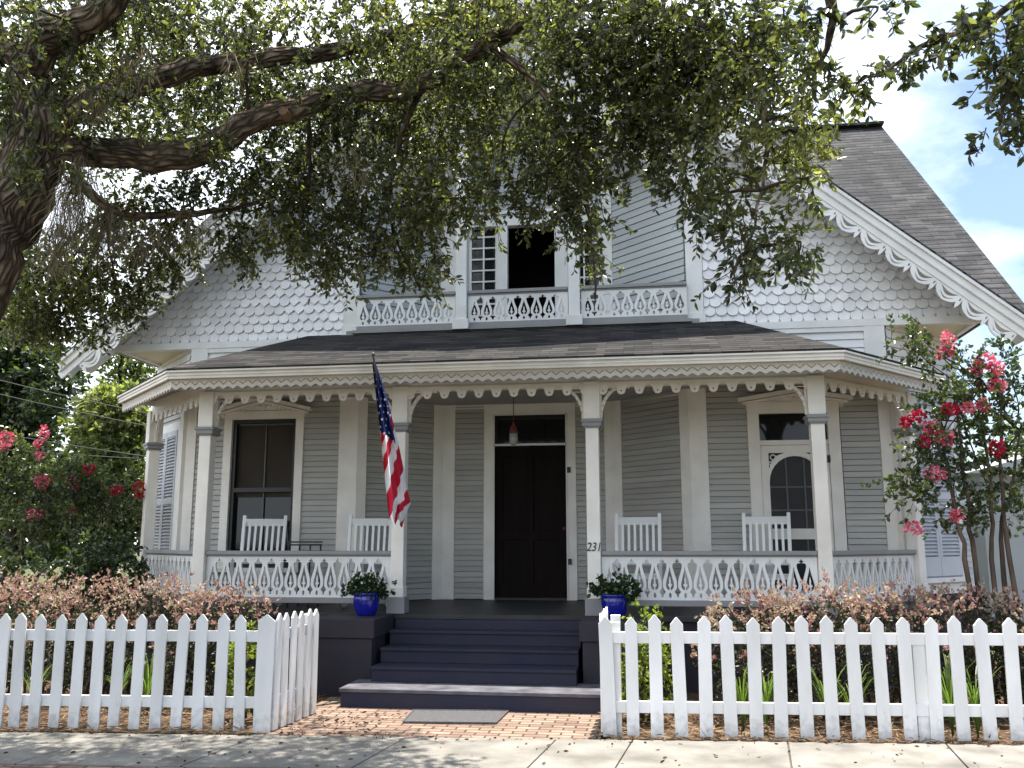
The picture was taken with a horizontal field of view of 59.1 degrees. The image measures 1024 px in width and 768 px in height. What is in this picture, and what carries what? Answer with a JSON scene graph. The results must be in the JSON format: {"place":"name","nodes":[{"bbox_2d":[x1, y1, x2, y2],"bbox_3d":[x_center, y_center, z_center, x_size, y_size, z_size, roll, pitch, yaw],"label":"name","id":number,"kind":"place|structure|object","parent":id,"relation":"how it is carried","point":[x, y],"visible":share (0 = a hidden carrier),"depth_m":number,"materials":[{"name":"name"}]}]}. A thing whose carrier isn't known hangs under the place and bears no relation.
{"place":"outdoors","nodes":[
{"label":"outdoors","id":0,"kind":"place"},
{"bbox_2d":[0,394,145,425],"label":"overhead cable","id":1,"kind":"object","parent":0,"point":[73,410],"visible":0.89,"depth_m":16.47,"materials":[{"name":"black rubber"}]},
{"bbox_2d":[0,433,145,456],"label":"overhead cable","id":2,"kind":"object","parent":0,"point":[87,447],"visible":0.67,"depth_m":16.38,"materials":[{"name":"black rubber"}]},
{"bbox_2d":[0,380,146,413],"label":"overhead cable","id":3,"kind":"object","parent":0,"point":[70,396],"visible":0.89,"depth_m":16.47,"materials":[{"name":"black rubber"}]},
{"bbox_2d":[10,450,145,458],"bbox_3d":[-10.208,1.028,16.829,7.423,0.865,0.017,-2,-10,8],"label":"overhead cable","id":4,"kind":"object","parent":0,"point":[95,456],"visible":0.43,"depth_m":16.35,"materials":[{"name":"black rubber"}]},
{"bbox_2d":[0,765,187,767],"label":"brick verge","id":5,"kind":"structure","parent":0,"point":[26,766],"depth_m":6.42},
{"bbox_2d":[254,697,600,739],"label":"brick path","id":6,"kind":"structure","parent":0,"point":[535,725],"depth_m":7.83,"materials":[{"name":"red brick"}]},
{"bbox_2d":[402,709,508,723],"bbox_3d":[-0.499,3.024,8.210,0.903,0.018,0.585,-1,-10,4],"label":"doormat","id":7,"kind":"object","parent":6,"relation":"on","point":[440,716],"visible":1,"depth_m":8.19,"materials":[{"name":"grey"}]},
{"bbox_2d":[0,643,1023,745],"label":"mulch bed","id":8,"kind":"object","parent":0,"point":[695,697],"depth_m":7.98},
{"bbox_2d":[0,536,57,668],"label":"shrub","id":9,"kind":"object","parent":8,"relation":"on","point":[14,564],"visible":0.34,"depth_m":11.28,"materials":[{"name":"pink plant"}]},
{"bbox_2d":[0,567,63,678],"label":"shrub","id":10,"kind":"object","parent":8,"relation":"on","point":[27,594],"visible":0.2,"depth_m":10.52,"materials":[{"name":"pink plant"}]},
{"bbox_2d":[23,662,52,693],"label":"daylily clump","id":11,"kind":"object","parent":8,"relation":"on","point":[30,677],"visible":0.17,"depth_m":8.68,"materials":[{"name":"green plant"}]},
{"bbox_2d":[0,567,88,693],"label":"shrub","id":12,"kind":"object","parent":8,"relation":"on","point":[13,599],"visible":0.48,"depth_m":9.62,"materials":[{"name":"pink plant"}]},
{"bbox_2d":[0,424,91,665],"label":"crape myrtle","id":13,"kind":"object","parent":8,"relation":"on","point":[9,486],"visible":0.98,"depth_m":12.09,"materials":[{"name":"green plant"}]},
{"bbox_2d":[23,567,148,694],"bbox_3d":[-4.410,2.611,9.429,1.273,1.363,1.165,-2,-10,8],"label":"shrub","id":14,"kind":"object","parent":8,"relation":"on","point":[92,613],"visible":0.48,"depth_m":9.36,"materials":[{"name":"pink plant"}]},
{"bbox_2d":[34,453,145,653],"bbox_3d":[-5.908,2.395,12.668,1.795,2.904,1.072,-2,-10,8],"label":"crape myrtle","id":15,"kind":"object","parent":8,"relation":"on","point":[97,511],"visible":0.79,"depth_m":12.69,"materials":[{"name":"green plant"}]},
{"bbox_2d":[27,518,157,672],"bbox_3d":[-5.245,2.657,11.359,1.485,1.927,1.157,-2,-10,8],"label":"shrub","id":16,"kind":"object","parent":8,"relation":"on","point":[91,561],"visible":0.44,"depth_m":11.25,"materials":[{"name":"green plant"}]},
{"bbox_2d":[107,657,131,692],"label":"daylily clump","id":17,"kind":"object","parent":8,"relation":"on","point":[125,679],"visible":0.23,"depth_m":8.59,"materials":[{"name":"green plant"}]},
{"bbox_2d":[88,570,222,695],"bbox_3d":[-3.659,2.588,9.245,1.374,1.339,1.131,-2,-10,8],"label":"shrub","id":18,"kind":"object","parent":8,"relation":"on","point":[162,594],"visible":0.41,"depth_m":9.20,"materials":[{"name":"pink plant"}]},
{"bbox_2d":[143,653,167,714],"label":"daylily clump","id":19,"kind":"object","parent":8,"relation":"on","point":[148,683],"visible":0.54,"depth_m":8.50,"materials":[{"name":"green plant"}]},
{"bbox_2d":[0,609,318,732],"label":"picket fence","id":20,"kind":"object","parent":8,"relation":"on","point":[270,635],"visible":0.94,"depth_m":7.77,"materials":[{"name":"white paint"}]},
{"bbox_2d":[145,579,279,695],"bbox_3d":[-2.979,2.610,9.118,1.312,1.256,1.116,-2,-10,8],"label":"shrub","id":21,"kind":"object","parent":8,"relation":"on","point":[213,615],"visible":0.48,"depth_m":9.06,"materials":[{"name":"pink plant"}]},
{"bbox_2d":[213,620,256,718],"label":"shrub","id":22,"kind":"object","parent":8,"relation":"on","point":[230,689],"visible":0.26,"depth_m":8.23,"materials":[{"name":"green plant"}]},
{"bbox_2d":[620,598,673,723],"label":"shrub","id":23,"kind":"object","parent":8,"relation":"on","point":[642,678],"visible":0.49,"depth_m":8.11,"materials":[{"name":"green plant"}]},
{"bbox_2d":[719,663,769,730],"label":"daylily clump","id":24,"kind":"object","parent":8,"relation":"on","point":[741,696],"visible":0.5,"depth_m":7.69,"materials":[{"name":"green plant"}]},
{"bbox_2d":[690,580,819,716],"bbox_3d":[2.245,2.466,8.384,1.231,1.270,1.075,-2,-10,8],"label":"shrub","id":25,"kind":"object","parent":8,"relation":"on","point":[756,613],"visible":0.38,"depth_m":8.33,"materials":[{"name":"pink plant"}]},
{"bbox_2d":[743,665,790,732],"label":"daylily clump","id":26,"kind":"object","parent":8,"relation":"on","point":[767,694],"visible":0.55,"depth_m":7.65,"materials":[{"name":"green plant"}]},
{"bbox_2d":[598,607,1023,742],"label":"picket fence","id":27,"kind":"object","parent":8,"relation":"on","point":[922,709],"visible":0.96,"depth_m":7.36,"materials":[{"name":"white paint"}]},
{"bbox_2d":[792,664,847,702],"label":"daylily clump","id":28,"kind":"object","parent":8,"relation":"on","point":[820,690],"visible":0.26,"depth_m":7.67,"materials":[{"name":"green plant"}]},
{"bbox_2d":[760,567,892,719],"bbox_3d":[2.885,2.395,8.350,1.302,1.398,1.021,7,-12,-37],"label":"shrub","id":29,"kind":"object","parent":8,"relation":"on","point":[837,605],"visible":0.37,"depth_m":8.29,"materials":[{"name":"pink plant"}]},
{"bbox_2d":[812,664,872,702],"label":"daylily clump","id":30,"kind":"object","parent":8,"relation":"on","point":[848,701],"visible":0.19,"depth_m":7.59,"materials":[{"name":"green plant"}]},
{"bbox_2d":[833,574,961,718],"bbox_3d":[3.536,2.422,8.314,1.280,1.331,1.137,-2,-10,8],"label":"shrub","id":31,"kind":"object","parent":8,"relation":"on","point":[920,621],"visible":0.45,"depth_m":8.25,"materials":[{"name":"pink plant"}]},
{"bbox_2d":[859,313,1023,704],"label":"crape myrtle","id":32,"kind":"object","parent":8,"relation":"on","point":[945,438],"visible":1,"depth_m":8.88,"materials":[{"name":"green plant"}]},
{"bbox_2d":[940,653,975,736],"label":"daylily clump","id":33,"kind":"object","parent":8,"relation":"on","point":[947,697],"visible":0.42,"depth_m":7.45,"materials":[{"name":"green plant"}]},
{"bbox_2d":[895,577,1023,718],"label":"shrub","id":34,"kind":"object","parent":8,"relation":"on","point":[986,617],"visible":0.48,"depth_m":8.24,"materials":[{"name":"pink plant"}]},
{"bbox_2d":[947,661,1002,737],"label":"daylily clump","id":35,"kind":"object","parent":8,"relation":"on","point":[975,698],"visible":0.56,"depth_m":7.42,"materials":[{"name":"green plant"}]},
{"bbox_2d":[970,585,1023,703],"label":"shrub","id":36,"kind":"object","parent":8,"relation":"on","point":[999,611],"visible":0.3,"depth_m":8.35,"materials":[{"name":"pink plant"}]},
{"bbox_2d":[0,732,1023,767],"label":"sidewalk","id":37,"kind":"structure","parent":0,"point":[99,749],"depth_m":6.81,"materials":[{"name":"concrete"}]},
{"bbox_2d":[0,710,1023,767],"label":"fallen leaves","id":38,"kind":"object","parent":37,"relation":"on","point":[543,763],"visible":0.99,"depth_m":7.27,"materials":[{"name":"brown plant"}]},
{"bbox_2d":[616,744,791,767],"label":"joint","id":39,"kind":"object","parent":37,"relation":"attached to","point":[788,752],"depth_m":6.74,"materials":[{"name":"grey concrete"}]},
{"bbox_2d":[0,0,1023,543],"label":"sky","id":40,"kind":"structure","parent":0,"point":[986,197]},
{"bbox_2d":[4,549,1022,658],"bbox_3d":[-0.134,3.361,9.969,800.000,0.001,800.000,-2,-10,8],"label":"ground","id":41,"kind":"structure","parent":0,"point":[29,571],"depth_m":40.51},
{"bbox_2d":[0,250,35,372],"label":"evergreen tree","id":42,"kind":"object","parent":41,"relation":"on","point":[3,318],"visible":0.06,"depth_m":24.67,"materials":[{"name":"green plant"}]},
{"bbox_2d":[0,503,61,576],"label":"evergreen tree","id":43,"kind":"object","parent":41,"relation":"on","point":[52,556],"visible":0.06,"depth_m":21.94,"materials":[{"name":"green plant"}]},
{"bbox_2d":[0,318,106,608],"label":"evergreen tree","id":44,"kind":"object","parent":41,"relation":"on","point":[23,366],"visible":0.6,"depth_m":20.96,"materials":[{"name":"green plant"}]},
{"bbox_2d":[0,441,146,597],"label":"evergreen tree","id":45,"kind":"object","parent":41,"relation":"on","point":[118,527],"visible":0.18,"depth_m":19.51,"materials":[{"name":"green plant"}]},
{"bbox_2d":[57,378,151,611],"bbox_3d":[-8.624,2.388,19.029,2.136,5.146,1.853,-2,-10,8],"label":"tree","id":46,"kind":"object","parent":41,"relation":"on","point":[92,431],"visible":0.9,"depth_m":18.92,"materials":[{"name":"green plant"}]},
{"bbox_2d":[79,320,157,589],"bbox_3d":[-10.521,1.802,24.216,2.496,8.078,2.525,-2,-10,8],"label":"evergreen tree","id":47,"kind":"object","parent":41,"relation":"on","point":[137,372],"visible":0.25,"depth_m":24.24,"materials":[{"name":"green plant"}]},
{"bbox_2d":[0,0,1023,368],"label":"oak tree","id":48,"kind":"object","parent":41,"relation":"on","point":[46,106],"visible":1,"depth_m":6.84,"materials":[{"name":"green plant"}]},
{"bbox_2d":[57,0,1023,713],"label":"house","id":49,"kind":"structure","parent":41,"relation":"on","point":[641,386],"depth_m":11.70,"materials":[{"name":"white wood"}]},
{"bbox_2d":[154,421,179,566],"bbox_3d":[-5.089,1.703,13.187,0.080,2.220,1.320,7,-12,-36],"label":"shuttered window","id":50,"kind":"structure","parent":49,"relation":"in","point":[170,431],"depth_m":13.07,"materials":[{"name":"white paint"}]},
{"bbox_2d":[230,515,287,606],"bbox_3d":[-3.200,2.229,11.440,0.655,1.135,1.119,1,-10,-5],"label":"rocking chair","id":51,"kind":"object","parent":49,"relation":"on","point":[267,523],"visible":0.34,"depth_m":11.70,"materials":[{"name":"white paint"}]},
{"bbox_2d":[213,398,312,572],"bbox_3d":[-3.455,1.362,12.399,1.442,2.399,0.210,-2,-10,8],"label":"front window","id":52,"kind":"structure","parent":49,"relation":"in","point":[262,463],"depth_m":12.48,"materials":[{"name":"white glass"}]},
{"bbox_2d":[287,541,322,607],"bbox_3d":[-2.600,2.375,11.284,0.318,0.810,0.399,-2,-10,8],"label":"side table","id":53,"kind":"object","parent":49,"relation":"on","point":[300,545],"visible":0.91,"depth_m":11.17,"materials":[{"name":"black paint"}]},
{"bbox_2d":[337,515,391,607],"bbox_3d":[-1.808,2.195,11.256,0.655,1.135,1.119,0,-10,-1],"label":"rocking chair","id":54,"kind":"object","parent":49,"relation":"on","point":[368,522],"visible":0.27,"depth_m":11.53,"materials":[{"name":"white paint"}]},
{"bbox_2d":[340,570,396,615],"bbox_3d":[-1.589,2.296,9.918,0.647,0.487,0.459,-2,-10,8],"label":"flower pot","id":55,"kind":"object","parent":49,"relation":"on","point":[366,600],"visible":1,"depth_m":9.86,"materials":[{"name":"ceramic"}]},
{"bbox_2d":[371,352,410,526],"bbox_3d":[-1.306,0.649,10.020,0.311,1.866,0.998,-2,-10,13],"label":"flag","id":56,"kind":"object","parent":49,"relation":"attached to","point":[398,501],"visible":1,"depth_m":9.85,"materials":[{"name":"multicoloured fabric"}]},
{"bbox_2d":[469,228,495,320],"bbox_3d":[-0.422,-1.481,13.461,0.470,1.737,0.050,-2,-10,8],"label":"balcony window","id":57,"kind":"structure","parent":49,"relation":"in","point":[482,253],"depth_m":13.52,"materials":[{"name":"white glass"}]},
{"bbox_2d":[509,393,517,444],"bbox_3d":[0.018,0.389,11.384,0.116,0.760,0.116,-2,-10,8],"label":"hanging lantern","id":58,"kind":"object","parent":49,"relation":"hanging from","point":[513,435],"visible":0.84,"depth_m":11.31,"materials":[{"name":"white glass"}]},
{"bbox_2d":[494,446,568,599],"bbox_3d":[0.267,1.950,12.762,1.055,2.145,0.150,-2,-10,8],"label":"front door","id":59,"kind":"structure","parent":49,"relation":"in","point":[530,544],"depth_m":12.78,"materials":[{"name":"brown wood"}]},
{"bbox_2d":[568,223,601,315],"bbox_3d":[1.062,-1.521,13.243,0.530,1.737,0.050,-2,-10,8],"label":"balcony window","id":60,"kind":"structure","parent":49,"relation":"in","point":[582,270],"depth_m":13.25,"materials":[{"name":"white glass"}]},
{"bbox_2d":[586,566,642,617],"bbox_3d":[1.083,2.204,9.582,0.617,0.546,0.427,-2,-10,8],"label":"flower pot","id":61,"kind":"object","parent":49,"relation":"on","point":[616,598],"visible":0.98,"depth_m":9.52,"materials":[{"name":"ceramic"}]},
{"bbox_2d":[611,513,663,610],"bbox_3d":[1.497,2.103,10.750,0.655,1.135,1.119,-2,-10,10],"label":"rocking chair","id":62,"kind":"object","parent":49,"relation":"on","point":[635,521],"visible":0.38,"depth_m":11.01,"materials":[{"name":"white paint"}]},
{"bbox_2d":[739,512,794,611],"bbox_3d":[2.982,2.067,10.551,0.655,1.135,1.119,-3,-10,17],"label":"rocking chair","id":63,"kind":"object","parent":49,"relation":"on","point":[768,520],"visible":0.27,"depth_m":10.81,"materials":[{"name":"white paint"}]},
{"bbox_2d":[760,445,834,597],"bbox_3d":[3.582,1.756,11.271,0.845,1.990,0.068,-2,-10,8],"label":"screen door","id":64,"kind":"structure","parent":49,"relation":"in","point":[785,469],"depth_m":11.36,"materials":[{"name":"beige paint"}]},
{"bbox_2d":[916,407,965,582],"bbox_3d":[5.444,1.421,11.636,1.320,2.220,0.080,7,-12,-36],"label":"shuttered window","id":65,"kind":"structure","parent":49,"relation":"in","point":[939,565],"depth_m":11.59,"materials":[{"name":"white paint"}]},
{"bbox_2d":[965,455,1023,621],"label":"neighbour house","id":66,"kind":"structure","parent":41,"relation":"on","point":[1016,546],"depth_m":17.78,"materials":[{"name":"white wood"}]},
{"bbox_2d":[977,409,1023,460],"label":"evergreen tree","id":67,"kind":"object","parent":41,"relation":"on","point":[1009,439],"visible":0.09,"depth_m":23.11,"materials":[{"name":"green plant"}]}
]}

